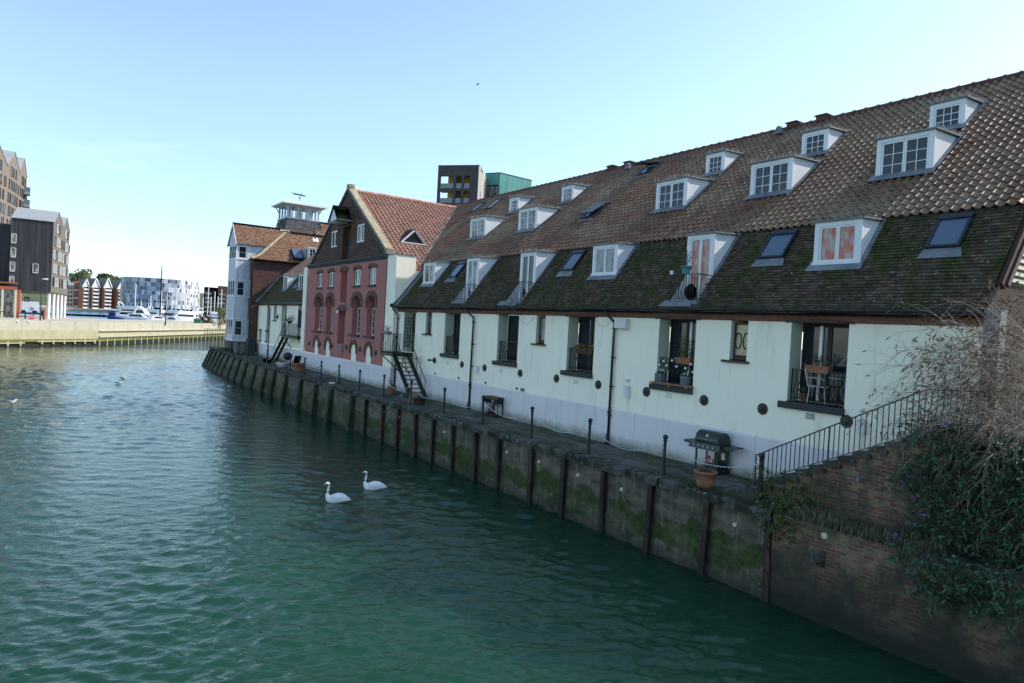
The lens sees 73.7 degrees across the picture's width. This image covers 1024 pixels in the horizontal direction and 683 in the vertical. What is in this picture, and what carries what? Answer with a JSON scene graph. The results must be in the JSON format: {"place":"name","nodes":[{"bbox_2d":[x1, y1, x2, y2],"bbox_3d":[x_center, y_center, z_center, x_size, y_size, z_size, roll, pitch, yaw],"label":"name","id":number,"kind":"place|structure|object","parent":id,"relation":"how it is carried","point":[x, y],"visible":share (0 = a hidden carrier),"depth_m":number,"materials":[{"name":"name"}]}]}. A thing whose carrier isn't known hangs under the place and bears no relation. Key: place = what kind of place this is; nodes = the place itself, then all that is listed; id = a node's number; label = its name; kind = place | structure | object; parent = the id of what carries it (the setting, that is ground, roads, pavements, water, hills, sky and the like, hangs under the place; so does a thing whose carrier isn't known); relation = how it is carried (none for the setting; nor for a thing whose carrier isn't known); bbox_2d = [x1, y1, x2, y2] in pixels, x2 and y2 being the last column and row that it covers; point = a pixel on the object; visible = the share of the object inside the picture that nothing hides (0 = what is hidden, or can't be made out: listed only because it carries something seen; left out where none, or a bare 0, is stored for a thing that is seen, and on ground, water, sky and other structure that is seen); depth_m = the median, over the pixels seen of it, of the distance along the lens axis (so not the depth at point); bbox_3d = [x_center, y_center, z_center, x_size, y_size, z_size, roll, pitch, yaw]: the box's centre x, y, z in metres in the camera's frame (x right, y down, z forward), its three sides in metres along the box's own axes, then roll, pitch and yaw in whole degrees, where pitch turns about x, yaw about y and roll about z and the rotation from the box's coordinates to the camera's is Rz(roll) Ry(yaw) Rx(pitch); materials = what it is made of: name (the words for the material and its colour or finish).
{"place":"outdoors","nodes":[
{"label":"outdoors","id":0,"kind":"place"},
{"bbox_2d":[0,146,30,313],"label":"tan apartment block","id":1,"kind":"structure","parent":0,"point":[14,191],"depth_m":142.12,"materials":[{"name":"brick"}]},
{"bbox_2d":[0,207,69,318],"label":"dark timber building","id":2,"kind":"structure","parent":0,"point":[34,247],"depth_m":122.95,"materials":[{"name":"wood"}]},
{"bbox_2d":[20,309,107,318],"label":"dock water","id":3,"kind":"structure","parent":0,"point":[85,314],"depth_m":267.25,"materials":[{"name":"blue liquid"}]},
{"bbox_2d":[107,305,122,318],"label":"blue workboat","id":4,"kind":"object","parent":3,"relation":"on","point":[111,314],"visible":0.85,"depth_m":182.65,"materials":[{"name":"paint"}]},
{"bbox_2d":[115,303,137,316],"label":"motor yacht","id":5,"kind":"object","parent":3,"relation":"on","point":[122,313],"visible":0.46,"depth_m":189.41,"materials":[{"name":"white plastic"}]},
{"bbox_2d":[120,313,149,319],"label":"motor yacht","id":6,"kind":"object","parent":3,"relation":"on","point":[130,316],"visible":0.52,"depth_m":184.79,"materials":[{"name":"white plastic"}]},
{"bbox_2d":[115,300,161,317],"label":"motor yacht","id":7,"kind":"object","parent":3,"relation":"on","point":[143,311],"visible":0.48,"depth_m":194.04,"materials":[{"name":"white plastic"}]},
{"bbox_2d":[146,306,163,313],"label":"motor yacht","id":8,"kind":"object","parent":3,"relation":"on","point":[153,311],"visible":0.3,"depth_m":205.29,"materials":[{"name":"white plastic"}]},
{"bbox_2d":[151,267,168,315],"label":"tall masted ship","id":9,"kind":"object","parent":3,"relation":"on","point":[160,301],"visible":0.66,"depth_m":190.50,"materials":[{"name":"metal"}]},
{"bbox_2d":[162,310,182,315],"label":"motor yacht","id":10,"kind":"object","parent":3,"relation":"on","point":[171,312],"visible":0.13,"depth_m":202.95,"materials":[{"name":"white plastic"}]},
{"bbox_2d":[162,308,198,320],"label":"motor yacht","id":11,"kind":"object","parent":3,"relation":"on","point":[185,315],"visible":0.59,"depth_m":194.33,"materials":[{"name":"white plastic"}]},
{"bbox_2d":[68,272,80,282],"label":"hill tree","id":12,"kind":"object","parent":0,"point":[72,277],"visible":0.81,"depth_m":502.04,"materials":[{"name":"green plant"}]},
{"bbox_2d":[73,268,92,278],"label":"hill tree","id":13,"kind":"object","parent":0,"point":[84,274],"visible":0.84,"depth_m":505.35,"materials":[{"name":"green plant"}]},
{"bbox_2d":[0,315,223,322],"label":"quayside","id":14,"kind":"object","parent":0,"point":[36,318],"visible":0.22,"depth_m":136.74,"materials":[{"name":"concrete"}]},
{"bbox_2d":[0,282,20,317],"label":"red portal","id":15,"kind":"object","parent":14,"relation":"on","point":[10,298],"visible":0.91,"depth_m":117.96,"materials":[{"name":"orange paint"}]},
{"bbox_2d":[21,301,38,313],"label":"white lorry","id":16,"kind":"object","parent":14,"relation":"on","point":[33,306],"visible":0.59,"depth_m":161.66,"materials":[{"name":"paint"}]},
{"bbox_2d":[0,320,225,346],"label":"quay wall","id":17,"kind":"structure","parent":14,"relation":"attached to","point":[14,333],"depth_m":104.03,"materials":[{"name":"concrete"}]},
{"bbox_2d":[195,314,209,322],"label":"dark shrub","id":18,"kind":"object","parent":14,"relation":"on","point":[204,317],"visible":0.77,"depth_m":151.86,"materials":[{"name":"red plant"}]},
{"bbox_2d":[211,311,217,324],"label":"notice board","id":19,"kind":"object","parent":14,"relation":"on","point":[214,316],"visible":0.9,"depth_m":152.67,"materials":[{"name":"white paint"}]},
{"bbox_2d":[210,307,226,322],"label":"tree","id":20,"kind":"object","parent":14,"relation":"on","point":[221,313],"visible":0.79,"depth_m":157.15,"materials":[{"name":"green plant"}]},
{"bbox_2d":[22,292,203,310],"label":"hill","id":21,"kind":"structure","parent":0,"point":[35,297],"depth_m":622.47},
{"bbox_2d":[119,277,199,310],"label":"round building","id":22,"kind":"structure","parent":0,"point":[146,287],"depth_m":403.16,"materials":[{"name":"white glass"}]},
{"bbox_2d":[203,287,217,314],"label":"grey flats","id":23,"kind":"structure","parent":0,"point":[212,291],"depth_m":392.27,"materials":[{"name":"stone"}]},
{"bbox_2d":[218,286,227,315],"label":"brown flats","id":24,"kind":"structure","parent":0,"point":[224,291],"depth_m":395.91,"materials":[{"name":"red brick"}]},
{"bbox_2d":[39,305,578,335],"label":"land","id":25,"kind":"structure","parent":0,"point":[81,309],"depth_m":407.21,"materials":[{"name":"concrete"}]},
{"bbox_2d":[62,278,73,307],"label":"pink flats","id":26,"kind":"structure","parent":25,"relation":"on","point":[69,299],"depth_m":408.42,"materials":[{"name":"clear glass"}]},
{"bbox_2d":[73,281,80,307],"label":"orange flats","id":27,"kind":"structure","parent":25,"relation":"on","point":[76,294],"depth_m":409.12,"materials":[{"name":"brick"}]},
{"bbox_2d":[77,279,90,308],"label":"gabled flats","id":28,"kind":"structure","parent":25,"relation":"on","point":[83,293],"depth_m":408.41,"materials":[{"name":"white brick"}]},
{"bbox_2d":[88,278,100,308],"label":"gabled flats","id":29,"kind":"structure","parent":25,"relation":"on","point":[94,294],"depth_m":411.04,"materials":[{"name":"white brick"}]},
{"bbox_2d":[99,278,112,308],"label":"gabled flats","id":30,"kind":"structure","parent":25,"relation":"on","point":[106,288],"depth_m":414.69,"materials":[{"name":"white brick"}]},
{"bbox_2d":[111,280,120,308],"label":"gabled flats","id":31,"kind":"structure","parent":25,"relation":"on","point":[115,292],"depth_m":418.83,"materials":[{"name":"orange brick"}]},
{"bbox_2d":[0,339,961,682],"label":"water","id":32,"kind":"structure","parent":0,"point":[168,513],"depth_m":16.55,"materials":[{"name":"teal liquid"}]},
{"bbox_2d":[324,482,350,503],"bbox_3d":[-5.766,5.013,22.548,0.944,0.716,0.440,3,1,5],"label":"swan","id":33,"kind":"object","parent":32,"relation":"on","point":[336,498],"visible":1,"depth_m":22.43,"materials":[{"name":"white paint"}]},
{"bbox_2d":[362,471,386,490],"bbox_3d":[-4.956,5.020,24.519,0.980,0.716,0.440,3,1,1],"label":"swan","id":34,"kind":"object","parent":32,"relation":"on","point":[375,485],"visible":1,"depth_m":24.41,"materials":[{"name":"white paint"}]},
{"bbox_2d":[0,0,1023,349],"label":"sky","id":35,"kind":"structure","parent":0,"point":[153,127],"materials":[{"name":"blue"}]},
{"bbox_2d":[218,346,1023,579],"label":"quay paving","id":36,"kind":"structure","parent":0,"point":[680,470],"depth_m":24.31,"materials":[{"name":"stone"}]},
{"bbox_2d":[204,328,225,347],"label":"quay fence","id":37,"kind":"object","parent":36,"relation":"on","point":[217,337],"visible":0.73,"depth_m":78.82,"materials":[{"name":"metal"}]},
{"bbox_2d":[246,340,255,354],"bbox_3d":[-24.947,0.598,65.166,0.710,1.400,0.800,2,1,-35],"label":"storage box","id":38,"kind":"object","parent":36,"relation":"on","point":[251,347],"visible":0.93,"depth_m":64.90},
{"bbox_2d":[225,192,329,353],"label":"brick house","id":39,"kind":"structure","parent":36,"relation":"on","point":[261,259],"depth_m":67.00,"materials":[{"name":"white paint"}]},
{"bbox_2d":[226,319,232,334],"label":"bay window","id":40,"kind":"structure","parent":39,"relation":"in","point":[229,321],"depth_m":67.35,"materials":[{"name":"white paint"}]},
{"bbox_2d":[228,280,233,295],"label":"bay window","id":41,"kind":"structure","parent":39,"relation":"in","point":[230,283],"depth_m":67.29,"materials":[{"name":"white glass"}]},
{"bbox_2d":[230,245,235,258],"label":"bay window","id":42,"kind":"structure","parent":39,"relation":"in","point":[232,248],"depth_m":67.09,"materials":[{"name":"white paint"}]},
{"bbox_2d":[234,320,241,335],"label":"bay window","id":43,"kind":"structure","parent":39,"relation":"in","point":[237,323],"depth_m":66.26,"materials":[{"name":"white paint"}]},
{"bbox_2d":[236,281,244,295],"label":"bay window","id":44,"kind":"structure","parent":39,"relation":"in","point":[240,285],"depth_m":66.21,"materials":[{"name":"white paint"}]},
{"bbox_2d":[238,246,246,258],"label":"bay window","id":45,"kind":"structure","parent":39,"relation":"in","point":[242,252],"depth_m":66.18,"materials":[{"name":"white paint"}]},
{"bbox_2d":[276,360,287,367],"bbox_3d":[-17.261,1.662,51.291,0.900,0.652,0.891,2,1,-35],"label":"stone planter","id":46,"kind":"object","parent":36,"relation":"on","point":[281,364],"visible":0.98,"depth_m":51.01,"materials":[{"name":"stone"}]},
{"bbox_2d":[255,253,314,362],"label":"riverside cottage","id":47,"kind":"structure","parent":36,"relation":"on","point":[278,299],"depth_m":61.37,"materials":[{"name":"white paint"}]},
{"bbox_2d":[297,308,301,327],"bbox_3d":[-16.704,-1.859,53.782,0.118,1.550,1.200,2,1,-35],"label":"entrance door","id":48,"kind":"structure","parent":47,"relation":"in","point":[299,316],"depth_m":53.93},
{"bbox_2d":[271,323,300,359],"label":"iron staircase","id":49,"kind":"structure","parent":36,"relation":"on","point":[286,337],"depth_m":56.51,"materials":[{"name":"metal"}]},
{"bbox_2d":[292,356,303,371],"bbox_3d":[-15.112,1.564,48.450,0.957,1.193,0.947,2,1,-35],"label":"terracotta pot","id":50,"kind":"object","parent":36,"relation":"on","point":[297,367],"visible":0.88,"depth_m":48.16,"materials":[{"name":"ceramic"}]},
{"bbox_2d":[297,184,456,388],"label":"warehouse","id":51,"kind":"structure","parent":36,"relation":"on","point":[363,269],"depth_m":44.78,"materials":[{"name":"brown brick"}]},
{"bbox_2d":[329,272,333,286],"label":"casement window","id":52,"kind":"structure","parent":51,"relation":"in","point":[331,283],"depth_m":48.09,"materials":[{"name":"white paint"}]},
{"bbox_2d":[331,230,337,247],"bbox_3d":[-12.380,-7.165,47.760,0.080,1.190,1.270,2,1,-35],"label":"casement window","id":53,"kind":"structure","parent":51,"relation":"in","point":[334,233],"depth_m":47.90,"materials":[{"name":"white paint"}]},
{"bbox_2d":[347,228,350,258],"bbox_3d":[-10.801,-6.546,45.929,0.100,2.260,1.470,2,1,-35],"label":"loading door","id":54,"kind":"structure","parent":51,"relation":"in","point":[349,229],"depth_m":46.26,"materials":[{"name":"black wood"}]},
{"bbox_2d":[351,344,355,360],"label":"hatch door","id":55,"kind":"structure","parent":51,"relation":"in","point":[353,356],"depth_m":44.20,"materials":[{"name":"white wood"}]},
{"bbox_2d":[355,269,360,284],"bbox_3d":[-9.902,-4.137,44.066,0.050,1.000,0.972,2,1,-35],"label":"casement window","id":56,"kind":"structure","parent":51,"relation":"in","point":[358,272],"depth_m":44.15,"materials":[{"name":"white glass"}]},
{"bbox_2d":[357,223,364,242],"bbox_3d":[-9.664,-6.944,43.814,0.080,1.200,1.320,2,1,-35],"label":"casement window","id":57,"kind":"structure","parent":51,"relation":"in","point":[360,229],"depth_m":43.96,"materials":[{"name":"white paint"}]},
{"bbox_2d":[366,346,370,363],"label":"hatch door","id":58,"kind":"structure","parent":51,"relation":"in","point":[368,359],"depth_m":42.18,"materials":[{"name":"white wood"}]},
{"bbox_2d":[371,308,374,335],"bbox_3d":[-8.400,-1.214,42.205,0.050,1.720,1.132,2,1,-35],"label":"tall window","id":59,"kind":"structure","parent":51,"relation":"in","point":[373,315],"depth_m":42.56,"materials":[{"name":"white paint"}]},
{"bbox_2d":[370,268,375,283],"bbox_3d":[-8.500,-4.021,42.030,0.050,1.000,0.962,2,1,-35],"label":"casement window","id":60,"kind":"structure","parent":51,"relation":"in","point":[373,270],"depth_m":42.04,"materials":[{"name":"white glass"}]},
{"bbox_2d":[386,377,396,394],"bbox_3d":[-6.505,2.382,36.997,0.541,0.948,0.561,2,1,-35],"label":"terracotta pot","id":61,"kind":"object","parent":36,"relation":"on","point":[391,391],"visible":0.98,"depth_m":36.86,"materials":[{"name":"ceramic"}]},
{"bbox_2d":[380,333,427,397],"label":"iron staircase","id":62,"kind":"structure","parent":36,"relation":"on","point":[395,355],"depth_m":36.51,"materials":[{"name":"metal"}]},
{"bbox_2d":[412,394,426,404],"bbox_3d":[-4.483,2.793,32.988,0.749,0.503,0.741,2,1,-35],"label":"bowl planter","id":63,"kind":"object","parent":36,"relation":"on","point":[418,400],"visible":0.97,"depth_m":32.76,"materials":[{"name":"brown ceramic"}]},
{"bbox_2d":[480,395,484,423],"bbox_3d":[-1.171,2.749,27.574,0.170,1.163,0.166,3,1,15],"label":"bollard","id":64,"kind":"object","parent":36,"relation":"on","point":[482,416],"visible":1,"depth_m":27.53,"materials":[{"name":"black metal"}]},
{"bbox_2d":[202,346,777,602],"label":"quay wall","id":65,"kind":"structure","parent":36,"relation":"attached to","point":[718,537],"depth_m":22.14,"materials":[{"name":"concrete"}]},
{"bbox_2d":[694,467,717,488],"bbox_3d":[5.083,3.575,17.948,0.624,0.551,0.618,2,1,-35],"label":"terracotta pot","id":66,"kind":"object","parent":65,"relation":"on","point":[706,478],"visible":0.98,"depth_m":17.76,"materials":[{"name":"ceramic"}]},
{"bbox_2d":[744,466,845,546],"bbox_3d":[6.391,3.937,16.056,1.485,1.799,2.499,2,1,-35],"label":"corner creeper","id":67,"kind":"object","parent":65,"relation":"attached to","point":[785,503],"visible":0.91,"depth_m":15.91,"materials":[{"name":"green plant"}]},
{"bbox_2d":[481,395,503,417],"bbox_3d":[-0.869,2.868,30.218,0.500,0.860,1.000,2,1,-35],"label":"bar table","id":68,"kind":"object","parent":36,"relation":"on","point":[490,398],"visible":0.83,"depth_m":29.94,"materials":[{"name":"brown wood"}]},
{"bbox_2d":[529,406,534,437],"bbox_3d":[0.713,2.911,24.558,0.170,1.163,0.166,3,1,7],"label":"bollard","id":69,"kind":"object","parent":36,"relation":"on","point":[532,408],"visible":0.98,"depth_m":24.52,"materials":[{"name":"black metal"}]},
{"bbox_2d":[586,418,592,453],"bbox_3d":[2.501,3.057,22.085,0.166,1.163,0.170,5,2,31],"label":"bollard","id":70,"kind":"object","parent":36,"relation":"on","point":[590,420],"visible":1,"depth_m":22.05,"materials":[{"name":"black metal"}]},
{"bbox_2d":[660,434,667,474],"bbox_3d":[4.310,3.210,19.316,0.166,1.163,0.170,4,1,6],"label":"bollard","id":71,"kind":"object","parent":36,"relation":"on","point":[665,438],"visible":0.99,"depth_m":19.27,"materials":[{"name":"black metal"}]},
{"bbox_2d":[390,70,1023,480],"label":"riverside terrace","id":72,"kind":"structure","parent":36,"relation":"on","point":[828,234],"depth_m":21.98,"materials":[{"name":"paint"}]},
{"bbox_2d":[411,314,415,351],"bbox_3d":[-5.283,-0.482,38.352,0.050,2.150,1.352,2,1,-35],"label":"entrance door","id":73,"kind":"structure","parent":72,"relation":"in","point":[414,315],"depth_m":38.79,"materials":[{"name":"grey wood"}]},
{"bbox_2d":[428,314,431,333],"bbox_3d":[-4.265,-0.936,36.255,0.070,1.050,0.640,2,1,-35],"label":"slot window","id":74,"kind":"structure","parent":72,"relation":"in","point":[430,315],"depth_m":36.38,"materials":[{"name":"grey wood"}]},
{"bbox_2d":[453,315,460,351],"bbox_3d":[-2.546,-0.375,34.384,0.050,1.950,1.492,2,1,-35],"label":"balcony door","id":75,"kind":"structure","parent":72,"relation":"in","point":[457,319],"depth_m":34.76,"materials":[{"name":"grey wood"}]},
{"bbox_2d":[506,316,518,360],"bbox_3d":[0.257,-0.127,30.311,0.050,1.980,1.552,2,1,-35],"label":"balcony door","id":76,"kind":"structure","parent":72,"relation":"in","point":[513,322],"depth_m":30.63,"materials":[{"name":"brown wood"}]},
{"bbox_2d":[538,317,545,343],"bbox_3d":[1.319,-0.457,28.143,0.070,1.080,0.580,2,1,-35],"label":"slot window","id":77,"kind":"structure","parent":72,"relation":"in","point":[542,319],"depth_m":28.23,"materials":[{"name":"grey glass"}]},
{"bbox_2d":[573,343,593,354],"bbox_3d":[2.794,0.279,25.896,0.417,0.398,1.200,2,1,-35],"label":"window box","id":78,"kind":"object","parent":72,"relation":"on","point":[584,350],"visible":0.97,"depth_m":25.85,"materials":[{"name":"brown wood"}]},
{"bbox_2d":[577,318,595,370],"bbox_3d":[3.049,0.120,26.255,0.050,2.010,1.512,2,1,-35],"label":"balcony door","id":79,"kind":"structure","parent":72,"relation":"in","point":[586,336],"depth_m":26.50,"materials":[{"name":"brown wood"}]},
{"bbox_2d":[649,381,693,388],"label":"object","id":80,"kind":"object","parent":72,"relation":"on","point":[667,384],"visible":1,"depth_m":22.03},
{"bbox_2d":[655,369,665,381],"bbox_3d":[4.906,1.114,22.545,0.327,0.452,0.353,2,1,-35],"label":"square planter","id":81,"kind":"object","parent":80,"relation":"on","point":[660,376],"visible":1,"depth_m":22.48,"materials":[{"name":"grey plastic"}]},
{"bbox_2d":[680,372,692,385],"bbox_3d":[5.526,1.180,21.647,0.279,0.422,0.370,2,1,-35],"label":"square planter","id":82,"kind":"object","parent":80,"relation":"on","point":[685,380],"visible":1,"depth_m":21.57,"materials":[{"name":"grey plastic"}]},
{"bbox_2d":[668,321,696,384],"bbox_3d":[5.726,0.373,22.346,0.070,2.070,1.502,2,1,-35],"label":"balcony door","id":83,"kind":"structure","parent":72,"relation":"in","point":[679,329],"depth_m":22.63,"materials":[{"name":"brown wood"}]},
{"bbox_2d":[673,336,694,375],"bbox_3d":[5.607,0.593,22.120,0.823,1.626,0.651,4,1,28],"label":"bamboo pot","id":84,"kind":"object","parent":72,"relation":"on","point":[686,347],"visible":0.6,"depth_m":22.11,"materials":[{"name":"plant"}]},
{"bbox_2d":[674,355,693,364],"bbox_3d":[5.580,0.560,22.000,0.310,0.333,0.705,3,1,-31],"label":"window box","id":85,"kind":"object","parent":72,"relation":"on","point":[678,360],"visible":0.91,"depth_m":21.90,"materials":[{"name":"ceramic"}]},
{"bbox_2d":[680,250,693,273],"bbox_3d":[5.556,-2.545,21.733,0.389,0.800,0.389,2,1,-35],"label":"green pot","id":86,"kind":"object","parent":72,"relation":"on","point":[686,268],"visible":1,"depth_m":21.67,"materials":[{"name":"blue ceramic"}]},
{"bbox_2d":[685,284,695,299],"bbox_3d":[5.753,-1.587,21.979,0.400,0.560,0.380,2,1,-35],"label":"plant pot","id":87,"kind":"object","parent":72,"relation":"on","point":[694,292],"visible":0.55,"depth_m":21.85,"materials":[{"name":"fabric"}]},
{"bbox_2d":[733,323,747,359],"bbox_3d":[6.810,0.004,20.166,0.070,1.090,0.570,2,1,-35],"label":"slot window","id":88,"kind":"structure","parent":72,"relation":"in","point":[741,329],"depth_m":20.20,"materials":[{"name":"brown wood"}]},
{"bbox_2d":[796,387,807,401],"bbox_3d":[7.963,1.428,18.599,0.304,0.413,0.364,3,1,-3],"label":"pot","id":89,"kind":"object","parent":72,"relation":"on","point":[803,394],"visible":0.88,"depth_m":18.55,"materials":[{"name":"ceramic"}]},
{"bbox_2d":[805,368,829,404],"bbox_3d":[8.187,1.157,18.344,0.610,0.995,0.560,4,1,37],"label":"garden chair","id":90,"kind":"object","parent":72,"relation":"on","point":[810,377],"visible":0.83,"depth_m":18.26,"materials":[{"name":"white wood"}]},
{"bbox_2d":[802,352,833,373],"bbox_3d":[8.124,0.557,18.152,0.410,0.566,0.843,2,1,-35],"label":"window box","id":91,"kind":"object","parent":72,"relation":"on","point":[818,368],"visible":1,"depth_m":18.08,"materials":[{"name":"ceramic"}]},
{"bbox_2d":[799,325,848,403],"bbox_3d":[8.493,0.603,18.327,0.070,2.070,1.572,2,1,-35],"label":"balcony door","id":92,"kind":"structure","parent":72,"relation":"in","point":[831,341],"depth_m":18.34,"materials":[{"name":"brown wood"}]},
{"bbox_2d":[828,377,845,405],"bbox_3d":[8.532,1.315,17.884,0.520,0.730,0.512,2,1,-35],"label":"balcony table","id":93,"kind":"object","parent":72,"relation":"on","point":[837,378],"visible":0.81,"depth_m":17.86,"materials":[{"name":"black paint"}]},
{"bbox_2d":[684,429,742,475],"bbox_3d":[5.879,3.254,20.124,0.722,1.219,1.750,2,1,-35],"label":"gas barbecue","id":94,"kind":"object","parent":36,"relation":"on","point":[717,446],"visible":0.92,"depth_m":19.98,"materials":[{"name":"black metal"}]},
{"bbox_2d":[684,479,791,510],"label":"quay grass","id":95,"kind":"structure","parent":36,"relation":"on","point":[728,494],"depth_m":17.16,"materials":[{"name":"green plant"}]},
{"bbox_2d":[756,453,764,499],"bbox_3d":[6.219,3.359,17.047,0.166,1.163,0.170,2,1,-20],"label":"bollard","id":96,"kind":"object","parent":36,"relation":"on","point":[761,464],"visible":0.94,"depth_m":17.01,"materials":[{"name":"black metal"}]},
{"bbox_2d":[667,445,759,467],"bbox_3d":[5.273,3.142,18.176,0.045,0.334,2.868,2,1,-41],"label":"chain","id":97,"kind":"object","parent":96,"relation":"hanging from","point":[713,465],"visible":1,"depth_m":18.10,"materials":[{"name":"grey metal"}]},
{"bbox_2d":[745,429,1023,682],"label":"brick steps","id":98,"kind":"structure","parent":36,"relation":"on","point":[850,587],"depth_m":14.19,"materials":[{"name":"brick"}]},
{"bbox_2d":[783,503,953,565],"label":"hanging grass","id":99,"kind":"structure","parent":98,"relation":"on","point":[852,526],"depth_m":14.31,"materials":[{"name":"green plant"}]},
{"bbox_2d":[754,389,984,483],"bbox_3d":[7.896,2.474,15.832,0.146,3.202,5.196,2,1,-35],"label":"stair railing","id":100,"kind":"object","parent":98,"relation":"on","point":[839,423],"visible":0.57,"depth_m":15.95,"materials":[{"name":"black metal"}]},
{"bbox_2d":[845,272,1023,551],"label":"dry buddleia","id":101,"kind":"object","parent":98,"relation":"on","point":[1006,389],"visible":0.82,"depth_m":13.77,"materials":[{"name":"plant"}]},
{"bbox_2d":[881,407,1023,643],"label":"buddleia bush","id":102,"kind":"object","parent":36,"relation":"on","point":[931,572],"visible":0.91,"depth_m":12.84,"materials":[{"name":"green plant"}]},
{"bbox_2d":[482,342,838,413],"bbox_3d":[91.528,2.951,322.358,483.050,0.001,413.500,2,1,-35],"label":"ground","id":103,"kind":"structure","parent":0,"point":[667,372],"depth_m":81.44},
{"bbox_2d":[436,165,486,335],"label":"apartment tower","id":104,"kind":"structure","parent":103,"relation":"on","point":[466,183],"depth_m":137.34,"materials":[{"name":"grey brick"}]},
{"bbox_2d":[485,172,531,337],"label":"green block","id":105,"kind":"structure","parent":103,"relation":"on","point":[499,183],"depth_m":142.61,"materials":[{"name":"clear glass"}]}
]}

